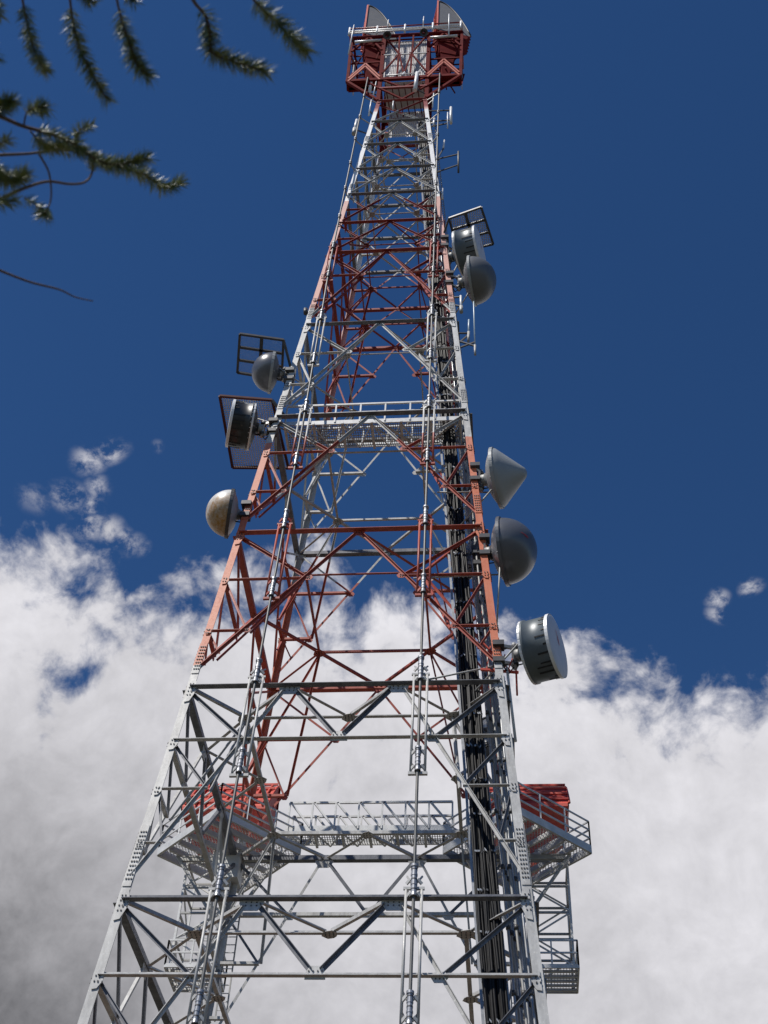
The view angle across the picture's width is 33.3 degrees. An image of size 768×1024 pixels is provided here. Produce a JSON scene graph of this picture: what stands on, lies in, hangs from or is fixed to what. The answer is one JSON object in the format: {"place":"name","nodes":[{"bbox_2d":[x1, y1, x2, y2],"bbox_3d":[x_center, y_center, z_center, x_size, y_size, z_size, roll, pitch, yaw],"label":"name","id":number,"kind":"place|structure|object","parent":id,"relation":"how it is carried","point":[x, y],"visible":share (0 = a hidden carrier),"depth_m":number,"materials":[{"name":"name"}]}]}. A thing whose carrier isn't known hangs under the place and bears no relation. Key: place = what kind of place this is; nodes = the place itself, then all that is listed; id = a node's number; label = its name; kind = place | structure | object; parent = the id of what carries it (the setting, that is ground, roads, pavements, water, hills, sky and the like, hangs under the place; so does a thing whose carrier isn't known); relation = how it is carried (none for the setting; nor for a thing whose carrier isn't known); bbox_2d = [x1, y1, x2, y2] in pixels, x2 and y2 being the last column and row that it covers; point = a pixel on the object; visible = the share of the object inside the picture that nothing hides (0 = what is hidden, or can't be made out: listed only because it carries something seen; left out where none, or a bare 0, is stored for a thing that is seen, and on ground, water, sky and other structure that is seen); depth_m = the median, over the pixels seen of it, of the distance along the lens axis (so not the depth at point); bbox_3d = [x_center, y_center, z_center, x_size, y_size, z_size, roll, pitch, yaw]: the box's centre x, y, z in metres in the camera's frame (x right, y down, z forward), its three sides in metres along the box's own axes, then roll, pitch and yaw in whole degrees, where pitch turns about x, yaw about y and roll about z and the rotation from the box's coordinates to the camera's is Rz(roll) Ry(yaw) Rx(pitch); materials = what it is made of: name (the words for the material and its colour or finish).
{"place":"outdoors","nodes":[
{"label":"outdoors","id":0,"kind":"place"},
{"bbox_2d":[0,0,767,1023],"label":"sky","id":1,"kind":"structure","parent":0,"point":[613,153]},
{"label":"ground","id":2,"kind":"structure","parent":0,"visible":0},
{"bbox_2d":[0,0,319,300],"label":"pine tree","id":3,"kind":"object","parent":2,"relation":"on","point":[63,143],"visible":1,"depth_m":5.54,"materials":[{"name":"green plant"}]},
{"bbox_2d":[77,97,549,1023],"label":"lattice tower","id":4,"kind":"structure","parent":2,"relation":"on","point":[123,915],"depth_m":49.81,"materials":[{"name":"metal"}]},
{"bbox_2d":[206,488,252,538],"bbox_3d":[-6.338,0.017,51.670,1.810,2.040,1.645,-33,-57,29],"label":"dome antenna","id":5,"kind":"object","parent":4,"relation":"attached to","point":[224,513],"visible":0.99,"depth_m":51.06,"materials":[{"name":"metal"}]},
{"bbox_2d":[157,783,303,929],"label":"service platform","id":6,"kind":"structure","parent":4,"relation":"attached to","point":[235,874],"depth_m":51.44,"materials":[{"name":"grey metal"}]},
{"bbox_2d":[164,862,246,1021],"bbox_3d":[-6.983,17.011,50.484,2.585,6.540,2.231,-2,-47,5],"label":"access mast","id":7,"kind":"object","parent":6,"relation":"attached to","point":[171,965],"visible":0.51,"depth_m":50.21,"materials":[{"name":"metal"}]},
{"bbox_2d":[181,783,280,855],"bbox_3d":[-6.771,13.421,55.716,3.844,5.293,2.401,-2,-47,5],"label":"equipment shelter","id":8,"kind":"object","parent":6,"relation":"on","point":[272,788],"visible":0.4,"depth_m":55.26,"materials":[{"name":"red paint"}]},
{"bbox_2d":[285,800,453,847],"bbox_3d":[-0.528,12.775,52.621,6.800,1.500,1.200,-2,-47,5],"label":"catwalk","id":9,"kind":"object","parent":6,"relation":"attached to","point":[343,841],"visible":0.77,"depth_m":52.41,"materials":[{"name":"silver metal"}]},
{"bbox_2d":[218,394,288,469],"bbox_3d":[-5.760,-3.531,58.607,3.042,0.791,4.149,-2,-47,5],"label":"ice shield","id":10,"kind":"object","parent":4,"relation":"attached to","point":[272,402],"visible":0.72,"depth_m":58.72,"materials":[{"name":"brown paint"}]},
{"bbox_2d":[236,332,290,380],"bbox_3d":[-5.602,-6.889,60.664,2.813,1.394,2.457,7,-47,-3],"label":"ice shield","id":11,"kind":"object","parent":4,"relation":"attached to","point":[260,350],"visible":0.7,"depth_m":60.77,"materials":[{"name":"metal"}]},
{"bbox_2d":[225,399,322,450],"bbox_3d":[-4.779,-3.533,56.549,4.141,2.132,2.132,10,-47,-6],"label":"drum antenna","id":12,"kind":"object","parent":4,"relation":"attached to","point":[245,427],"visible":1,"depth_m":55.64,"materials":[{"name":"metal"}]},
{"bbox_2d":[252,351,307,393],"bbox_3d":[-4.918,-6.558,59.605,2.629,2.224,1.792,-19,-51,20],"label":"dome antenna","id":13,"kind":"object","parent":4,"relation":"attached to","point":[267,372],"visible":0.99,"depth_m":59.20,"materials":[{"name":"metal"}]},
{"bbox_2d":[186,77,376,1023],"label":"waveguide run","id":14,"kind":"object","parent":4,"relation":"attached to","point":[220,881],"visible":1,"depth_m":43.56,"materials":[{"name":"grey metal"}]},
{"bbox_2d":[303,307,307,314],"bbox_3d":[-3.811,-9.930,63.852,0.439,0.538,0.221,5,-47,-1],"label":"light fitting","id":15,"kind":"object","parent":4,"relation":"attached to","point":[305,310],"visible":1,"depth_m":63.77,"materials":[{"name":"metal"}]},
{"bbox_2d":[352,119,366,135],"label":"tube antenna","id":16,"kind":"object","parent":4,"relation":"attached to","point":[354,129],"visible":1,"depth_m":80.75,"materials":[{"name":"metal"}]},
{"bbox_2d":[368,99,372,115],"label":"tube antenna","id":17,"kind":"object","parent":4,"relation":"attached to","point":[369,112],"visible":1,"depth_m":83.53,"materials":[{"name":"metal"}]},
{"bbox_2d":[283,399,462,450],"bbox_3d":[-0.454,-3.898,57.795,7.900,1.500,1.550,-2,-47,5],"label":"catwalk","id":18,"kind":"object","parent":4,"relation":"attached to","point":[385,442],"visible":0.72,"depth_m":57.44,"materials":[{"name":"silver metal"}]},
{"bbox_2d":[345,21,464,141],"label":"head platform","id":19,"kind":"structure","parent":4,"relation":"on","point":[400,60],"depth_m":89.32,"materials":[{"name":"red paint"}]},
{"bbox_2d":[348,25,354,54],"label":"rod antenna","id":20,"kind":"object","parent":19,"relation":"attached to","point":[351,39],"visible":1,"depth_m":91.85,"materials":[{"name":"metal"}]},
{"bbox_2d":[368,82,376,94],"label":"panel antenna","id":21,"kind":"object","parent":19,"relation":"attached to","point":[370,89],"visible":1,"depth_m":86.28,"materials":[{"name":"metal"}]},
{"bbox_2d":[360,5,397,77],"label":"horn antenna","id":22,"kind":"object","parent":19,"relation":"attached to","point":[374,17],"visible":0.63,"depth_m":93.17,"materials":[{"name":"metal"}]},
{"bbox_2d":[383,31,390,39],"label":"floodlight","id":23,"kind":"object","parent":19,"relation":"attached to","point":[388,33],"visible":1,"depth_m":91.25,"materials":[{"name":"metal"}]},
{"bbox_2d":[413,71,423,93],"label":"panel antenna","id":24,"kind":"object","parent":19,"relation":"attached to","point":[415,89],"visible":1,"depth_m":85.78,"materials":[{"name":"metal"}]},
{"bbox_2d":[420,28,427,36],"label":"floodlight","id":25,"kind":"object","parent":19,"relation":"attached to","point":[425,30],"visible":1,"depth_m":91.11,"materials":[{"name":"metal"}]},
{"bbox_2d":[448,14,449,36],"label":"rod antenna","id":26,"kind":"object","parent":19,"relation":"attached to","point":[448,24],"visible":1,"depth_m":92.04,"materials":[{"name":"metal"}]},
{"bbox_2d":[433,0,470,73],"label":"horn antenna","id":27,"kind":"object","parent":19,"relation":"attached to","point":[443,49],"visible":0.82,"depth_m":92.59,"materials":[{"name":"metal"}]},
{"bbox_2d":[399,73,444,1023],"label":"waveguide run","id":28,"kind":"object","parent":4,"relation":"attached to","point":[413,881],"visible":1,"depth_m":43.02,"materials":[{"name":"grey metal"}]},
{"bbox_2d":[431,112,447,128],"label":"dipole antenna","id":29,"kind":"object","parent":4,"relation":"attached to","point":[443,123],"visible":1,"depth_m":81.09,"materials":[{"name":"metal"}]},
{"bbox_2d":[428,106,451,124],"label":"panel antenna","id":30,"kind":"object","parent":4,"relation":"attached to","point":[450,119],"visible":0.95,"depth_m":82.00,"materials":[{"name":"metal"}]},
{"bbox_2d":[435,140,444,160],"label":"panel antenna","id":31,"kind":"object","parent":4,"relation":"attached to","point":[442,148],"visible":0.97,"depth_m":78.11,"materials":[{"name":"metal"}]},
{"bbox_2d":[437,151,458,172],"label":"dipole antenna","id":32,"kind":"object","parent":4,"relation":"attached to","point":[457,154],"visible":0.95,"depth_m":76.33,"materials":[{"name":"metal"}]},
{"bbox_2d":[453,295,462,313],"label":"tube antenna","id":33,"kind":"object","parent":4,"relation":"attached to","point":[460,306],"visible":1,"depth_m":63.31,"materials":[{"name":"metal"}]},
{"bbox_2d":[441,225,485,293],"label":"drum antenna","id":34,"kind":"object","parent":4,"relation":"attached to","point":[466,242],"visible":0.77,"depth_m":66.54,"materials":[{"name":"metal"}]},
{"bbox_2d":[416,121,511,1023],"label":"cable ladder","id":35,"kind":"object","parent":4,"relation":"attached to","point":[466,797],"visible":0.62,"depth_m":44.38,"materials":[{"name":"silver metal"}]},
{"bbox_2d":[419,123,484,928],"bbox_3d":[2.760,-0.294,53.105,0.205,81.208,7.626,28,-51,-21],"label":"coaxial cable","id":36,"kind":"object","parent":35,"relation":"attached to","point":[463,655],"visible":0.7,"depth_m":44.74,"materials":[{"name":"black rubber"}]},
{"bbox_2d":[418,121,489,1023],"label":"coaxial cable","id":37,"kind":"object","parent":35,"relation":"attached to","point":[461,662],"visible":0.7,"depth_m":44.42,"materials":[{"name":"black rubber"}]},
{"bbox_2d":[424,202,486,1023],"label":"coaxial cable","id":38,"kind":"object","parent":35,"relation":"attached to","point":[472,841],"visible":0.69,"depth_m":42.64,"materials":[{"name":"black rubber"}]},
{"bbox_2d":[420,135,490,1014],"bbox_3d":[2.722,0.119,52.534,0.188,79.808,7.483,28,-51,-21],"label":"coaxial cable","id":39,"kind":"object","parent":35,"relation":"attached to","point":[482,921],"visible":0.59,"depth_m":43.89,"materials":[{"name":"black rubber"}]},
{"bbox_2d":[424,193,488,1023],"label":"coaxial cable","id":40,"kind":"object","parent":35,"relation":"attached to","point":[476,878],"visible":0.68,"depth_m":43.62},
{"bbox_2d":[420,129,494,1023],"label":"coaxial cable","id":41,"kind":"object","parent":35,"relation":"attached to","point":[484,884],"visible":0.65,"depth_m":43.44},
{"bbox_2d":[426,203,490,1023],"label":"coaxial cable","id":42,"kind":"object","parent":35,"relation":"attached to","point":[479,873],"visible":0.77,"depth_m":43.37,"materials":[{"name":"black rubber"}]},
{"bbox_2d":[420,121,497,1023],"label":"coaxial cable","id":43,"kind":"object","parent":35,"relation":"attached to","point":[484,860],"visible":0.71,"depth_m":43.33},
{"bbox_2d":[422,121,501,1019],"bbox_3d":[2.965,-0.374,53.019,0.193,81.208,7.706,29,-52,-22],"label":"coaxial cable","id":44,"kind":"object","parent":35,"relation":"attached to","point":[488,872],"visible":0.59,"depth_m":43.27,"materials":[{"name":"black rubber"}]},
{"bbox_2d":[423,128,503,1018],"bbox_3d":[3.008,0.058,52.461,0.184,79.808,7.581,28,-52,-21],"label":"coaxial cable","id":45,"kind":"object","parent":35,"relation":"attached to","point":[495,938],"visible":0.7,"depth_m":44.44,"materials":[{"name":"black rubber"}]},
{"bbox_2d":[430,214,498,1020],"bbox_3d":[2.938,1.459,50.897,0.189,75.607,7.109,28,-52,-21],"label":"coaxial cable","id":46,"kind":"object","parent":35,"relation":"attached to","point":[476,759],"visible":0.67,"depth_m":42.80,"materials":[{"name":"black rubber"}]},
{"bbox_2d":[432,232,499,1019],"bbox_3d":[3.022,4.506,47.027,0.150,65.806,6.156,28,-51,-21],"label":"coaxial cable","id":47,"kind":"object","parent":35,"relation":"attached to","point":[463,594],"visible":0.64,"depth_m":43.41,"materials":[{"name":"black rubber"}]},
{"bbox_2d":[424,127,509,1023],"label":"coaxial cable","id":48,"kind":"object","parent":35,"relation":"attached to","point":[496,876],"visible":0.74,"depth_m":43.99,"materials":[{"name":"black rubber"}]},
{"bbox_2d":[442,390,492,1023],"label":"coaxial cable","id":49,"kind":"object","parent":35,"relation":"attached to","point":[470,740],"visible":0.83,"depth_m":42.89,"materials":[{"name":"black rubber"}]},
{"bbox_2d":[448,389,497,943],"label":"coaxial cable","id":50,"kind":"object","parent":35,"relation":"attached to","point":[468,629],"visible":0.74,"depth_m":47.26,"materials":[{"name":"black rubber"}]},
{"bbox_2d":[442,313,505,1009],"bbox_3d":[3.257,7.548,43.144,0.152,56.007,5.270,28,-52,-21],"label":"coaxial cable","id":51,"kind":"object","parent":35,"relation":"attached to","point":[471,631],"visible":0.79,"depth_m":47.87,"materials":[{"name":"black rubber"}]},
{"bbox_2d":[444,314,505,969],"bbox_3d":[3.300,7.565,43.156,0.161,56.008,5.286,28,-52,-21],"label":"coaxial cable","id":52,"kind":"object","parent":35,"relation":"attached to","point":[477,685],"visible":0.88,"depth_m":45.42,"materials":[{"name":"black rubber"}]},
{"bbox_2d":[455,503,500,1020],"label":"coaxial cable","id":53,"kind":"object","parent":35,"relation":"attached to","point":[491,923],"visible":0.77,"depth_m":38.57,"materials":[{"name":"black rubber"}]},
{"bbox_2d":[458,502,506,1023],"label":"coaxial cable","id":54,"kind":"object","parent":35,"relation":"attached to","point":[493,879],"visible":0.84,"depth_m":41.12,"materials":[{"name":"black rubber"}]},
{"bbox_2d":[458,319,469,343],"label":"whip antenna","id":55,"kind":"object","parent":4,"relation":"attached to","point":[467,336],"visible":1,"depth_m":61.23,"materials":[{"name":"grey"}]},
{"bbox_2d":[459,301,475,355],"bbox_3d":[3.967,-8.858,61.607,0.880,5.003,0.452,-2,-47,5],"label":"whip antenna","id":56,"kind":"object","parent":4,"relation":"attached to","point":[473,343],"visible":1,"depth_m":60.48,"materials":[{"name":"grey"}]},
{"bbox_2d":[443,206,493,250],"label":"ice shield","id":57,"kind":"object","parent":4,"relation":"attached to","point":[468,224],"visible":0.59,"depth_m":69.47,"materials":[{"name":"metal"}]},
{"bbox_2d":[445,255,495,312],"bbox_3d":[4.391,-11.480,64.861,2.569,3.223,2.576,-2,-47,5],"label":"dome antenna","id":58,"kind":"object","parent":4,"relation":"attached to","point":[477,281],"visible":0.98,"depth_m":64.25,"materials":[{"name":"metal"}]},
{"bbox_2d":[427,134,518,1023],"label":"feeder line","id":59,"kind":"object","parent":4,"relation":"attached to","point":[502,868],"visible":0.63,"depth_m":44.36,"materials":[{"name":"black rubber"}]},
{"bbox_2d":[466,537,481,579],"bbox_3d":[3.478,1.980,51.600,1.679,2.117,1.232,-25,-53,24],"label":"radio unit","id":60,"kind":"object","parent":4,"relation":"attached to","point":[475,546],"visible":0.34,"depth_m":50.99,"materials":[{"name":"metal"}]},
{"bbox_2d":[413,516,536,624],"bbox_3d":[3.608,1.930,47.789,4.414,4.715,2.618,17,-48,-12],"label":"dome antenna","id":61,"kind":"object","parent":4,"relation":"attached to","point":[510,551],"visible":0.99,"depth_m":47.78,"materials":[{"name":"grey plastic"}]},
{"bbox_2d":[436,207,520,1023],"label":"feeder line","id":62,"kind":"object","parent":4,"relation":"attached to","point":[508,903],"visible":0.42,"depth_m":42.84,"materials":[{"name":"rubber"}]},
{"bbox_2d":[437,447,526,523],"bbox_3d":[3.950,-1.135,52.080,2.963,3.209,2.698,24,-50,-18],"label":"cone antenna","id":63,"kind":"object","parent":4,"relation":"attached to","point":[503,478],"visible":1,"depth_m":51.55,"materials":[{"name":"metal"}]},
{"bbox_2d":[432,124,533,1023],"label":"climbing ladder","id":64,"kind":"object","parent":4,"relation":"attached to","point":[443,206],"visible":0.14,"depth_m":44.43,"materials":[{"name":"silver metal"}]},
{"bbox_2d":[444,268,523,1023],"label":"feeder line","id":65,"kind":"object","parent":4,"relation":"attached to","point":[514,936],"visible":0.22,"depth_m":43.05,"materials":[{"name":"black rubber"}]},
{"bbox_2d":[483,716,495,757],"bbox_3d":[3.607,8.143,46.143,2.337,1.980,1.189,-33,-57,29],"label":"radio unit","id":66,"kind":"object","parent":4,"relation":"attached to","point":[486,739],"visible":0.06,"depth_m":45.51,"materials":[{"name":"metal"}]},
{"bbox_2d":[452,333,527,1023],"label":"feeder line","id":67,"kind":"object","parent":4,"relation":"attached to","point":[516,925],"visible":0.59,"depth_m":42.45,"materials":[{"name":"rubber"}]},
{"bbox_2d":[465,438,529,1023],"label":"feeder line","id":68,"kind":"object","parent":4,"relation":"attached to","point":[514,892],"visible":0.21,"depth_m":41.18,"materials":[{"name":"black rubber"}]},
{"bbox_2d":[429,614,567,691],"bbox_3d":[3.883,5.250,44.946,4.800,2.880,2.429,-9,-48,12],"label":"drum antenna","id":69,"kind":"object","parent":4,"relation":"attached to","point":[538,650],"visible":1,"depth_m":44.08,"materials":[{"name":"metal"}]},
{"bbox_2d":[481,643,518,695],"bbox_3d":[3.998,5.418,44.477,1.317,2.216,0.202,1,-47,2],"label":"mounting bracket","id":70,"kind":"object","parent":4,"relation":"attached to","point":[487,669],"visible":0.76,"depth_m":44.37,"materials":[{"name":"metal"}]},
{"bbox_2d":[471,487,531,1023],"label":"feeder line","id":71,"kind":"object","parent":4,"relation":"attached to","point":[514,868],"visible":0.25,"depth_m":41.35,"materials":[{"name":"rubber"}]},
{"bbox_2d":[484,588,535,1023],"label":"feeder line","id":72,"kind":"object","parent":4,"relation":"attached to","point":[531,994],"visible":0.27,"depth_m":38.99,"materials":[{"name":"black rubber"}]},
{"bbox_2d":[506,666,516,741],"bbox_3d":[4.164,6.315,43.101,0.339,3.305,0.426,-31,-56,28],"label":"pole mount","id":73,"kind":"object","parent":4,"relation":"attached to","point":[509,700],"visible":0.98,"depth_m":43.06,"materials":[{"name":"metal"}]},
{"bbox_2d":[443,782,591,922],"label":"service platform","id":74,"kind":"structure","parent":4,"relation":"attached to","point":[562,839],"depth_m":50.58,"materials":[{"name":"grey"}]},
{"bbox_2d":[489,784,570,876],"bbox_3d":[6.024,13.165,54.557,3.744,5.048,2.353,-2,-47,5],"label":"equipment shelter","id":75,"kind":"object","parent":74,"relation":"on","point":[558,794],"visible":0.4,"depth_m":53.96,"materials":[{"name":"red paint"}]},
{"bbox_2d":[509,861,579,1023],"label":"access mast","id":76,"kind":"object","parent":74,"relation":"attached to","point":[572,962],"visible":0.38,"depth_m":48.99,"materials":[{"name":"metal"}]}
]}

